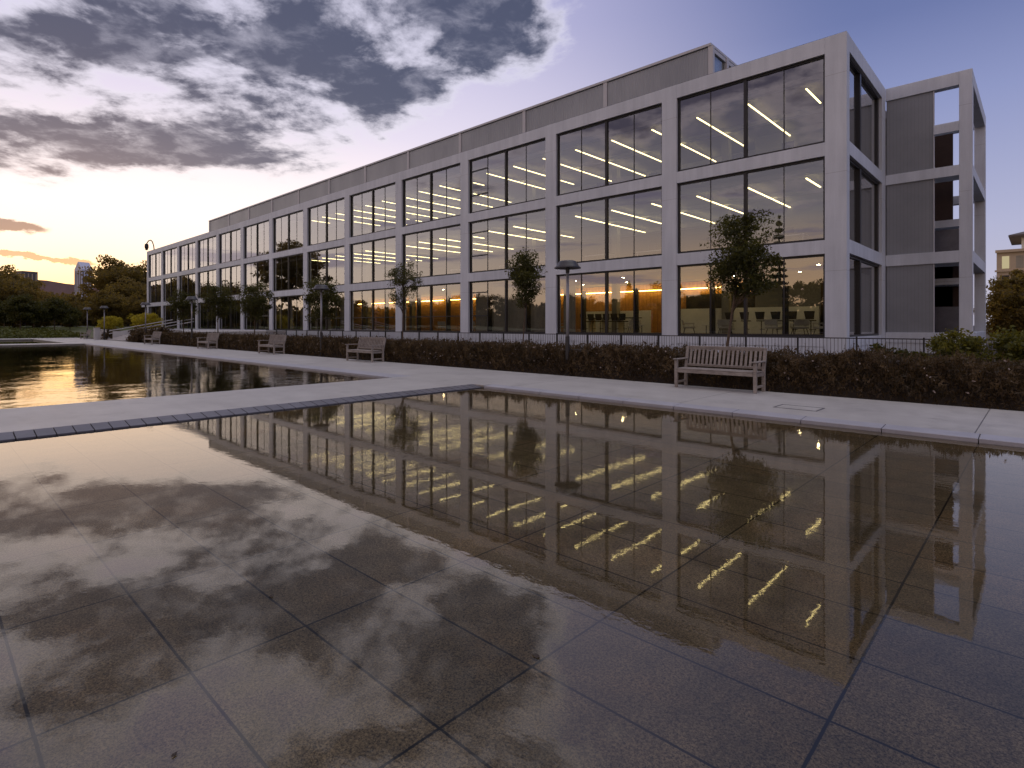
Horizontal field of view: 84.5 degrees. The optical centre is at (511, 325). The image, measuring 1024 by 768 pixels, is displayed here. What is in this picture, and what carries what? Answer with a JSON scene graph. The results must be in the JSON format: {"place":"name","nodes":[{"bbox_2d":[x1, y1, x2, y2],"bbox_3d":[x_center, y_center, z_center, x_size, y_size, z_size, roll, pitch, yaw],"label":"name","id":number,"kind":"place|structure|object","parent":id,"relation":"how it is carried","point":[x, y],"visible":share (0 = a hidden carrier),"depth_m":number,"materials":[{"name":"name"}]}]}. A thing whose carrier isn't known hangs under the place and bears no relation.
{"place":"outdoors","nodes":[
{"label":"outdoors","id":0,"kind":"place"},
{"bbox_2d":[0,340,49,343],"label":"basin","id":1,"kind":"object","parent":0,"point":[19,342],"visible":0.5,"depth_m":50.55,"materials":[{"name":"stone"}]},
{"bbox_2d":[0,326,134,338],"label":"lawn","id":2,"kind":"structure","parent":0,"point":[75,329],"depth_m":98.10,"materials":[{"name":"green plant"}]},
{"bbox_2d":[0,299,17,326],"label":"ornamental tree","id":3,"kind":"object","parent":2,"relation":"on","point":[3,317],"visible":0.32,"depth_m":91.29,"materials":[{"name":"green plant"}]},
{"bbox_2d":[0,293,43,328],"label":"ornamental tree","id":4,"kind":"object","parent":2,"relation":"on","point":[19,309],"visible":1,"depth_m":83.26,"materials":[{"name":"green plant"}]},
{"bbox_2d":[36,297,74,329],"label":"ornamental tree","id":5,"kind":"object","parent":2,"relation":"on","point":[50,311],"visible":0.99,"depth_m":87.64,"materials":[{"name":"green plant"}]},
{"bbox_2d":[61,307,82,324],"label":"ornamental tree","id":6,"kind":"object","parent":2,"relation":"on","point":[77,313],"visible":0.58,"depth_m":94.65,"materials":[{"name":"green plant"}]},
{"bbox_2d":[95,316,123,328],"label":"yellow shrub","id":7,"kind":"object","parent":2,"relation":"on","point":[115,321],"visible":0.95,"depth_m":71.39,"materials":[{"name":"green plant"}]},
{"bbox_2d":[127,312,163,328],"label":"yellow shrub","id":8,"kind":"object","parent":2,"relation":"on","point":[137,319],"visible":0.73,"depth_m":69.64,"materials":[{"name":"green plant"}]},
{"bbox_2d":[38,280,98,295],"bbox_3d":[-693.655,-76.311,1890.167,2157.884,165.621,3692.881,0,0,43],"label":"hills","id":9,"kind":"structure","parent":0,"point":[56,287],"depth_m":1867.60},
{"bbox_2d":[0,344,380,408],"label":"water","id":10,"kind":"structure","parent":0,"point":[37,375],"depth_m":16.77,"materials":[{"name":"liquid"}]},
{"bbox_2d":[0,376,490,432],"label":"walkway","id":11,"kind":"structure","parent":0,"point":[31,418],"depth_m":10.41,"materials":[{"name":"concrete"}]},
{"bbox_2d":[343,388,605,403],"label":"water","id":12,"kind":"structure","parent":0,"point":[482,394],"depth_m":11.67,"materials":[{"name":"liquid"}]},
{"bbox_2d":[14,399,978,443],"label":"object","id":13,"kind":"object","parent":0,"point":[192,420],"visible":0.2,"depth_m":7.92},
{"bbox_2d":[0,384,481,442],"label":"weir coping","id":14,"kind":"object","parent":13,"relation":"on","point":[22,435],"visible":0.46,"depth_m":9.05,"materials":[{"name":"concrete"}]},
{"bbox_2d":[484,384,1023,448],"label":"pool coping","id":15,"kind":"object","parent":13,"relation":"on","point":[994,440],"visible":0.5,"depth_m":8.68,"materials":[{"name":"concrete"}]},
{"bbox_2d":[0,401,1023,767],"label":"pool floor","id":16,"kind":"structure","parent":0,"point":[432,577],"depth_m":3.18,"materials":[{"name":"tile"}]},
{"bbox_2d":[0,338,1023,437],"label":"path","id":17,"kind":"structure","parent":0,"point":[1008,423],"depth_m":11.61,"materials":[{"name":"concrete"}]},
{"bbox_2d":[143,332,161,344],"bbox_3d":[-26.857,0.958,42.075,1.880,0.944,0.716,0,0,42],"label":"park bench","id":18,"kind":"object","parent":17,"relation":"on","point":[155,335],"visible":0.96,"depth_m":41.98,"materials":[{"name":"brown wood"}]},
{"bbox_2d":[197,333,218,348],"bbox_3d":[-18.525,0.958,34.294,1.880,0.944,0.716,0,0,43],"label":"park bench","id":19,"kind":"object","parent":17,"relation":"on","point":[214,336],"visible":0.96,"depth_m":34.18,"materials":[{"name":"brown wood"}]},
{"bbox_2d":[85,343,408,377],"bbox_3d":[-17.944,1.614,29.734,41.094,0.373,0.555,0,0,43],"label":"pool coping","id":20,"kind":"object","parent":17,"relation":"on","point":[341,371],"visible":0.42,"depth_m":20.95,"materials":[{"name":"stone"}]},
{"bbox_2d":[257,335,286,353],"bbox_3d":[-12.049,0.958,28.262,1.880,0.944,0.716,0,0,44],"label":"park bench","id":21,"kind":"object","parent":17,"relation":"on","point":[269,344],"visible":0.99,"depth_m":28.29,"materials":[{"name":"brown wood"}]},
{"bbox_2d":[345,337,385,361],"bbox_3d":[-5.826,0.958,22.399,1.880,0.944,0.716,0,0,43],"label":"park bench","id":22,"kind":"object","parent":17,"relation":"on","point":[359,349],"visible":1,"depth_m":22.41,"materials":[{"name":"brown wood"}]},
{"bbox_2d":[673,346,766,393],"bbox_3d":[4.632,0.958,12.601,1.880,0.944,0.716,0,0,43],"label":"park bench","id":23,"kind":"object","parent":17,"relation":"on","point":[754,373],"visible":1,"depth_m":12.62,"materials":[{"name":"brown wood"}]},
{"bbox_2d":[774,404,824,410],"bbox_3d":[4.964,1.433,9.746,0.700,0.014,0.495,0,0,43],"label":"access cover","id":24,"kind":"object","parent":17,"relation":"on","point":[796,407],"visible":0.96,"depth_m":9.76,"materials":[{"name":"stone"}]},
{"bbox_2d":[0,0,1023,325],"label":"sky","id":25,"kind":"structure","parent":0,"point":[125,124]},
{"bbox_2d":[88,338,1017,410],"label":"soil","id":26,"kind":"structure","parent":0,"point":[988,346],"depth_m":15.33,"materials":[{"name":"soil"}]},
{"bbox_2d":[0,268,38,288],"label":"broadleaf tree","id":27,"kind":"object","parent":26,"relation":"on","point":[14,275],"visible":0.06,"depth_m":109.23,"materials":[{"name":"green plant"}]},
{"bbox_2d":[0,277,43,327],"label":"broadleaf tree","id":28,"kind":"object","parent":26,"relation":"on","point":[21,289],"visible":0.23,"depth_m":95.07,"materials":[{"name":"green plant"}]},
{"bbox_2d":[0,264,45,325],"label":"broadleaf tree","id":29,"kind":"object","parent":26,"relation":"on","point":[27,281],"visible":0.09,"depth_m":112.73,"materials":[{"name":"green plant"}]},
{"bbox_2d":[23,293,53,326],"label":"broadleaf tree","id":30,"kind":"object","parent":26,"relation":"on","point":[45,324],"visible":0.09,"depth_m":100.02,"materials":[{"name":"green plant"}]},
{"bbox_2d":[0,327,88,338],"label":"ground cover","id":31,"kind":"object","parent":26,"relation":"on","point":[18,332],"visible":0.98,"depth_m":66.10,"materials":[{"name":"green plant"}]},
{"bbox_2d":[9,290,126,325],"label":"undergrowth","id":32,"kind":"object","parent":26,"relation":"on","point":[71,297],"visible":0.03,"depth_m":135.54,"materials":[{"name":"green plant"}]},
{"bbox_2d":[55,297,89,326],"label":"broadleaf tree","id":33,"kind":"object","parent":26,"relation":"on","point":[80,309],"visible":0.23,"depth_m":103.82,"materials":[{"name":"green plant"}]},
{"bbox_2d":[85,286,130,324],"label":"broadleaf tree","id":34,"kind":"object","parent":26,"relation":"on","point":[111,301],"visible":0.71,"depth_m":110.72,"materials":[{"name":"green plant"}]},
{"bbox_2d":[77,254,146,296],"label":"broadleaf tree","id":35,"kind":"object","parent":26,"relation":"on","point":[114,271],"visible":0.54,"depth_m":145.93,"materials":[{"name":"green plant"}]},
{"bbox_2d":[105,275,146,325],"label":"broadleaf tree","id":36,"kind":"object","parent":26,"relation":"on","point":[133,287],"visible":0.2,"depth_m":126.02,"materials":[{"name":"green plant"}]},
{"bbox_2d":[121,290,146,323],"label":"broadleaf tree","id":37,"kind":"object","parent":26,"relation":"on","point":[133,306],"visible":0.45,"depth_m":110.80,"materials":[{"name":"green plant"}]},
{"bbox_2d":[128,326,152,342],"bbox_3d":[-31.389,0.835,48.220,2.283,1.492,2.180,0,0,0],"label":"bronze shrub","id":38,"kind":"object","parent":26,"relation":"on","point":[137,336],"visible":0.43,"depth_m":47.66,"materials":[{"name":"brown plant"}]},
{"bbox_2d":[141,324,174,341],"bbox_3d":[-29.129,0.768,46.486,2.511,1.641,2.398,0,0,31],"label":"bronze shrub","id":39,"kind":"object","parent":26,"relation":"on","point":[162,329],"visible":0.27,"depth_m":46.24,"materials":[{"name":"brown plant"}]},
{"bbox_2d":[166,288,200,331],"bbox_3d":[-28.561,-0.875,48.980,2.714,4.712,2.593,0,0,-29],"label":"young tree","id":40,"kind":"object","parent":26,"relation":"on","point":[182,304],"visible":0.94,"depth_m":48.52,"materials":[{"name":"green plant"}]},
{"bbox_2d":[108,318,284,340],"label":"stone steps","id":41,"kind":"structure","parent":26,"relation":"on","point":[120,335],"depth_m":53.70,"materials":[{"name":"stone"}]},
{"bbox_2d":[199,281,238,332],"bbox_3d":[-22.451,-0.970,43.401,2.822,4.901,2.697,0,0,40],"label":"young tree","id":42,"kind":"object","parent":26,"relation":"on","point":[221,300],"visible":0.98,"depth_m":43.02,"materials":[{"name":"green plant"}]},
{"bbox_2d":[233,281,274,334],"bbox_3d":[-17.597,-0.828,38.415,2.660,4.618,2.541,0,0,-14],"label":"young tree","id":43,"kind":"object","parent":26,"relation":"on","point":[255,299],"visible":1,"depth_m":38.22,"materials":[{"name":"green plant"}]},
{"bbox_2d":[313,285,329,356],"bbox_3d":[-8.882,-0.200,26.228,0.770,3.360,0.770,0,0,43],"label":"street lamp","id":44,"kind":"object","parent":26,"relation":"on","point":[321,288],"visible":0.98,"depth_m":26.19,"materials":[{"name":"metal"}]},
{"bbox_2d":[300,275,344,322],"bbox_3d":[-10.775,-0.711,32.223,2.412,4.382,2.524,0,0,19],"label":"young tree","id":45,"kind":"object","parent":26,"relation":"on","point":[312,296],"visible":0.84,"depth_m":32.05,"materials":[{"name":"green plant"}]},
{"bbox_2d":[384,261,423,339],"bbox_3d":[-5.129,-0.789,26.845,1.853,4.542,1.661,0,0,44],"label":"young tree","id":46,"kind":"object","parent":26,"relation":"on","point":[402,280],"visible":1,"depth_m":26.73,"materials":[{"name":"green plant"}]},
{"bbox_2d":[504,247,546,340],"bbox_3d":[0.554,-0.753,21.432,1.541,4.471,1.630,0,0,38],"label":"young tree","id":47,"kind":"object","parent":26,"relation":"on","point":[522,275],"visible":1,"depth_m":21.29,"materials":[{"name":"green plant"}]},
{"bbox_2d":[142,31,985,355],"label":"office building","id":48,"kind":"structure","parent":26,"relation":"on","point":[858,177],"depth_m":35.37,"materials":[{"name":"concrete"}]},
{"bbox_2d":[149,280,160,302],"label":"window","id":49,"kind":"structure","parent":48,"relation":"in","point":[154,286],"depth_m":95.82,"materials":[{"name":"clear glass"}]},
{"bbox_2d":[149,252,160,277],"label":"window","id":50,"kind":"structure","parent":48,"relation":"in","point":[155,259],"depth_m":95.77,"materials":[{"name":"clear glass"}]},
{"bbox_2d":[164,305,176,328],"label":"window","id":51,"kind":"structure","parent":48,"relation":"in","point":[168,315],"depth_m":90.79,"materials":[{"name":"clear glass"}]},
{"bbox_2d":[164,277,176,301],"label":"window","id":52,"kind":"structure","parent":48,"relation":"in","point":[170,284],"depth_m":90.79,"materials":[{"name":"clear glass"}]},
{"bbox_2d":[164,247,176,274],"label":"window","id":53,"kind":"structure","parent":48,"relation":"in","point":[170,256],"depth_m":90.10,"materials":[{"name":"clear glass"}]},
{"bbox_2d":[180,303,194,328],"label":"window","id":54,"kind":"structure","parent":48,"relation":"in","point":[187,325],"depth_m":84.29,"materials":[{"name":"black glass"}]},
{"bbox_2d":[180,273,194,296],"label":"window","id":55,"kind":"structure","parent":48,"relation":"in","point":[187,282],"depth_m":84.50,"materials":[{"name":"clear glass"}]},
{"bbox_2d":[180,242,194,271],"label":"window","id":56,"kind":"structure","parent":48,"relation":"in","point":[187,252],"depth_m":84.50,"materials":[{"name":"clear glass"}]},
{"bbox_2d":[198,302,215,328],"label":"window","id":57,"kind":"structure","parent":48,"relation":"in","point":[204,310],"depth_m":80.10,"materials":[{"name":"black glass"}]},
{"bbox_2d":[198,269,215,298],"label":"window","id":58,"kind":"structure","parent":48,"relation":"in","point":[215,269],"depth_m":80.12,"materials":[{"name":"black glass"}]},
{"bbox_2d":[198,236,215,267],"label":"window","id":59,"kind":"structure","parent":48,"relation":"in","point":[207,239],"depth_m":78.84,"materials":[{"name":"black glass"}]},
{"bbox_2d":[220,300,239,328],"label":"window","id":60,"kind":"structure","parent":48,"relation":"in","point":[237,313],"depth_m":73.18,"materials":[{"name":"black glass"}]},
{"bbox_2d":[220,265,239,294],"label":"window","id":61,"kind":"structure","parent":48,"relation":"in","point":[237,265],"depth_m":73.18,"materials":[{"name":"black glass"}]},
{"bbox_2d":[220,229,239,263],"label":"window","id":62,"kind":"structure","parent":48,"relation":"in","point":[230,232],"depth_m":73.18,"materials":[{"name":"black glass"}]},
{"bbox_2d":[244,298,268,329],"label":"window","id":63,"kind":"structure","parent":48,"relation":"in","point":[265,315],"depth_m":67.45,"materials":[{"name":"black glass"}]},
{"bbox_2d":[244,260,268,293],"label":"window","id":64,"kind":"structure","parent":48,"relation":"in","point":[264,260],"depth_m":67.85,"materials":[{"name":"black glass"}]},
{"bbox_2d":[244,220,268,258],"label":"window","id":65,"kind":"structure","parent":48,"relation":"in","point":[267,220],"depth_m":67.47,"materials":[{"name":"black glass"}]},
{"bbox_2d":[274,295,302,329],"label":"window","id":66,"kind":"structure","parent":48,"relation":"in","point":[298,298],"depth_m":61.80,"materials":[{"name":"black glass"}]},
{"bbox_2d":[274,253,302,290],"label":"window","id":67,"kind":"structure","parent":48,"relation":"in","point":[302,253],"depth_m":61.80,"materials":[{"name":"black glass"}]},
{"bbox_2d":[274,210,302,252],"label":"window","id":68,"kind":"structure","parent":48,"relation":"in","point":[288,215],"depth_m":61.80,"materials":[{"name":"black glass"}]},
{"bbox_2d":[308,292,343,330],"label":"window","id":69,"kind":"structure","parent":48,"relation":"in","point":[338,308],"depth_m":56.05,"materials":[{"name":"black glass"}]},
{"bbox_2d":[308,246,343,287],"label":"window","id":70,"kind":"structure","parent":48,"relation":"in","point":[340,246],"depth_m":56.59,"materials":[{"name":"black glass"}]},
{"bbox_2d":[308,198,343,245],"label":"window","id":71,"kind":"structure","parent":48,"relation":"in","point":[326,204],"depth_m":57.05,"materials":[{"name":"black metal"}]},
{"bbox_2d":[351,288,394,331],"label":"window","id":72,"kind":"structure","parent":48,"relation":"in","point":[363,317],"depth_m":50.42,"materials":[{"name":"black glass"}]},
{"bbox_2d":[351,236,394,283],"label":"window","id":73,"kind":"structure","parent":48,"relation":"in","point":[372,241],"depth_m":50.42,"materials":[{"name":"black glass"}]},
{"bbox_2d":[351,183,394,236],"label":"window","id":74,"kind":"structure","parent":48,"relation":"in","point":[372,190],"depth_m":50.42,"materials":[{"name":"black metal"}]},
{"bbox_2d":[403,283,459,331],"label":"window","id":75,"kind":"structure","parent":48,"relation":"in","point":[448,316],"depth_m":44.73,"materials":[{"name":"black metal"}]},
{"bbox_2d":[403,224,459,278],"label":"window","id":76,"kind":"structure","parent":48,"relation":"in","point":[431,231],"depth_m":44.73,"materials":[{"name":"black metal"}]},
{"bbox_2d":[403,164,459,226],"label":"window","id":77,"kind":"structure","parent":48,"relation":"in","point":[431,173],"depth_m":44.80,"materials":[{"name":"black metal"}]},
{"bbox_2d":[470,276,544,333],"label":"window","id":78,"kind":"structure","parent":48,"relation":"in","point":[489,285],"depth_m":40.33,"materials":[{"name":"black metal"}]},
{"bbox_2d":[470,209,544,272],"bbox_3d":[-0.395,-5.705,39.130,7.396,3.766,0.180,0,0,43],"label":"window","id":79,"kind":"structure","parent":48,"relation":"in","point":[506,217],"depth_m":39.85,"materials":[{"name":"black metal"}]},
{"bbox_2d":[470,138,544,212],"bbox_3d":[-0.395,-10.180,39.130,7.396,3.956,0.180,0,0,43],"label":"window","id":80,"kind":"structure","parent":48,"relation":"in","point":[505,151],"depth_m":39.37,"materials":[{"name":"black metal"}]},
{"bbox_2d":[585,248,613,260],"bbox_3d":[5.698,-4.403,36.673,1.800,1.200,0.800,0,0,43],"label":"desk","id":81,"kind":"object","parent":48,"relation":"on","point":[600,251],"visible":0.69,"depth_m":36.74,"materials":[{"name":"metal"}]},
{"bbox_2d":[557,267,661,334],"bbox_3d":[5.714,-1.325,33.546,7.396,3.746,0.430,0,0,43],"label":"window","id":82,"kind":"structure","parent":48,"relation":"in","point":[635,290],"depth_m":33.41,"materials":[{"name":"black metal"}]},
{"bbox_2d":[557,187,661,263],"bbox_3d":[5.629,-5.705,33.455,7.396,3.766,0.180,0,0,43],"label":"window","id":83,"kind":"structure","parent":48,"relation":"in","point":[606,199],"depth_m":33.46,"materials":[{"name":"black metal"}]},
{"bbox_2d":[557,104,661,195],"bbox_3d":[5.629,-10.180,33.455,7.396,3.956,0.180,0,0,43],"label":"window","id":84,"kind":"structure","parent":48,"relation":"in","point":[606,122],"depth_m":33.46,"materials":[{"name":"black metal"}]},
{"bbox_2d":[586,317,641,332],"bbox_3d":[6.851,0.008,38.334,4.000,1.040,0.900,0,0,43],"label":"long table","id":85,"kind":"object","parent":48,"relation":"on","point":[620,325],"visible":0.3,"depth_m":38.45,"materials":[{"name":"wood"}]},
{"bbox_2d":[636,244,661,255],"bbox_3d":[8.657,-4.403,34.709,1.800,1.200,0.800,0,0,43],"label":"desk","id":86,"kind":"object","parent":48,"relation":"on","point":[652,247],"visible":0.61,"depth_m":34.82,"materials":[{"name":"metal"}]},
{"bbox_2d":[686,293,754,308],"bbox_3d":[13.872,-1.575,37.693,4.700,1.050,0.065,0,0,43],"label":"wall screen","id":87,"kind":"object","parent":48,"relation":"attached to","point":[700,301],"depth_m":38.31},
{"bbox_2d":[717,319,733,333],"bbox_3d":[11.979,0.110,31.655,0.800,0.844,0.774,0,0,28],"label":"lounge chair","id":88,"kind":"object","parent":48,"relation":"on","point":[723,323],"visible":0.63,"depth_m":31.41,"materials":[{"name":"metal"}]},
{"bbox_2d":[678,254,824,336],"bbox_3d":[11.648,-1.325,27.955,7.150,3.746,0.430,0,0,43],"label":"window","id":89,"kind":"structure","parent":48,"relation":"in","point":[785,284],"depth_m":27.76,"materials":[{"name":"black metal"}]},
{"bbox_2d":[678,157,824,253],"bbox_3d":[11.563,-5.705,27.864,7.150,3.766,0.180,0,0,43],"label":"window","id":90,"kind":"structure","parent":48,"relation":"in","point":[745,173],"depth_m":27.78,"materials":[{"name":"black metal"}]},
{"bbox_2d":[678,56,824,171],"bbox_3d":[11.563,-10.180,27.864,7.150,3.956,0.180,0,0,43],"label":"window","id":91,"kind":"structure","parent":48,"relation":"in","point":[745,81],"depth_m":27.78,"materials":[{"name":"black metal"}]},
{"bbox_2d":[764,319,781,333],"bbox_3d":[13.858,0.110,29.747,0.774,0.844,0.800,0,0,-33],"label":"lounge chair","id":92,"kind":"object","parent":48,"relation":"on","point":[772,324],"visible":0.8,"depth_m":29.53,"materials":[{"name":"metal"}]},
{"bbox_2d":[767,227,808,242],"bbox_3d":[14.069,-4.403,28.787,1.800,1.200,0.800,0,0,43],"label":"desk","id":93,"kind":"object","parent":48,"relation":"on","point":[789,230],"visible":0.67,"depth_m":28.74,"materials":[{"name":"metal"}]},
{"bbox_2d":[790,319,809,334],"bbox_3d":[14.963,0.110,29.263,0.800,0.844,0.774,0,0,11],"label":"lounge chair","id":94,"kind":"object","parent":48,"relation":"on","point":[803,324],"visible":0.94,"depth_m":28.97,"materials":[{"name":"metal"}]},
{"bbox_2d":[850,255,878,336],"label":"window","id":95,"kind":"structure","parent":48,"relation":"in","point":[864,275],"depth_m":27.99,"materials":[{"name":"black glass"}]},
{"bbox_2d":[850,159,878,251],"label":"window","id":96,"kind":"structure","parent":48,"relation":"in","point":[864,190],"depth_m":27.99,"materials":[{"name":"black glass"}]},
{"bbox_2d":[850,60,878,167],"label":"window","id":97,"kind":"structure","parent":48,"relation":"in","point":[864,103],"depth_m":27.99,"materials":[{"name":"black glass"}]},
{"bbox_2d":[554,260,580,375],"bbox_3d":[1.619,-0.200,16.404,0.770,3.360,0.770,0,0,43],"label":"street lamp","id":98,"kind":"object","parent":26,"relation":"on","point":[567,265],"visible":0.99,"depth_m":16.36,"materials":[{"name":"metal"}]},
{"bbox_2d":[150,330,1023,410],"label":"hedge","id":99,"kind":"object","parent":26,"relation":"on","point":[954,380],"visible":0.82,"depth_m":13.41,"materials":[{"name":"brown plant"}]},
{"bbox_2d":[266,330,1000,355],"bbox_3d":[-0.790,0.940,31.244,60.000,1.080,0.080,0,0,43],"label":"railing","id":100,"kind":"object","parent":26,"relation":"on","point":[587,336],"visible":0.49,"depth_m":25.77,"materials":[{"name":"metal"}]},
{"bbox_2d":[700,208,785,346],"bbox_3d":[6.591,-0.906,15.953,2.142,4.790,2.315,0,0,43],"label":"young tree","id":101,"kind":"object","parent":26,"relation":"on","point":[742,255],"visible":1,"depth_m":15.67,"materials":[{"name":"green plant"}]},
{"bbox_2d":[869,343,916,363],"bbox_3d":[10.182,0.995,15.298,1.506,1.085,1.220,0,0,19],"label":"shrub","id":102,"kind":"object","parent":26,"relation":"on","point":[899,351],"visible":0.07,"depth_m":15.09,"materials":[{"name":"green plant"}]},
{"bbox_2d":[916,326,1001,361],"bbox_3d":[11.628,0.764,14.620,1.814,1.474,1.878,0,0,43],"label":"shrub","id":103,"kind":"object","parent":26,"relation":"on","point":[968,344],"visible":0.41,"depth_m":14.47,"materials":[{"name":"green plant"}]},
{"bbox_2d":[973,274,1023,337],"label":"broadleaf tree","id":104,"kind":"object","parent":26,"relation":"on","point":[1006,311],"visible":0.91,"depth_m":36.81,"materials":[{"name":"green plant"}]},
{"bbox_2d":[986,269,1023,331],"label":"broadleaf tree","id":105,"kind":"object","parent":26,"relation":"on","point":[1015,272],"visible":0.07,"depth_m":41.89,"materials":[{"name":"green plant"}]},
{"bbox_2d":[988,325,1023,366],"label":"shrub","id":106,"kind":"object","parent":26,"relation":"on","point":[1011,343],"visible":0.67,"depth_m":14.00,"materials":[{"name":"green plant"}]},
{"bbox_2d":[973,326,1003,342],"bbox_3d":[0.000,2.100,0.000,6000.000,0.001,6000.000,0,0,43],"label":"ground","id":107,"kind":"structure","parent":0,"point":[987,336],"depth_m":95.54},
{"bbox_2d":[15,271,37,324],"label":"tower building","id":108,"kind":"structure","parent":107,"relation":"on","point":[32,275],"depth_m":696.55,"materials":[{"name":"beige stone"}]},
{"bbox_2d":[74,262,92,296],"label":"tower building","id":109,"kind":"structure","parent":107,"relation":"on","point":[78,280],"depth_m":892.35,"materials":[{"name":"concrete"}]},
{"bbox_2d":[995,232,1023,278],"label":"terrace building","id":110,"kind":"structure","parent":107,"relation":"on","point":[1009,260],"depth_m":123.29,"materials":[{"name":"paint"}]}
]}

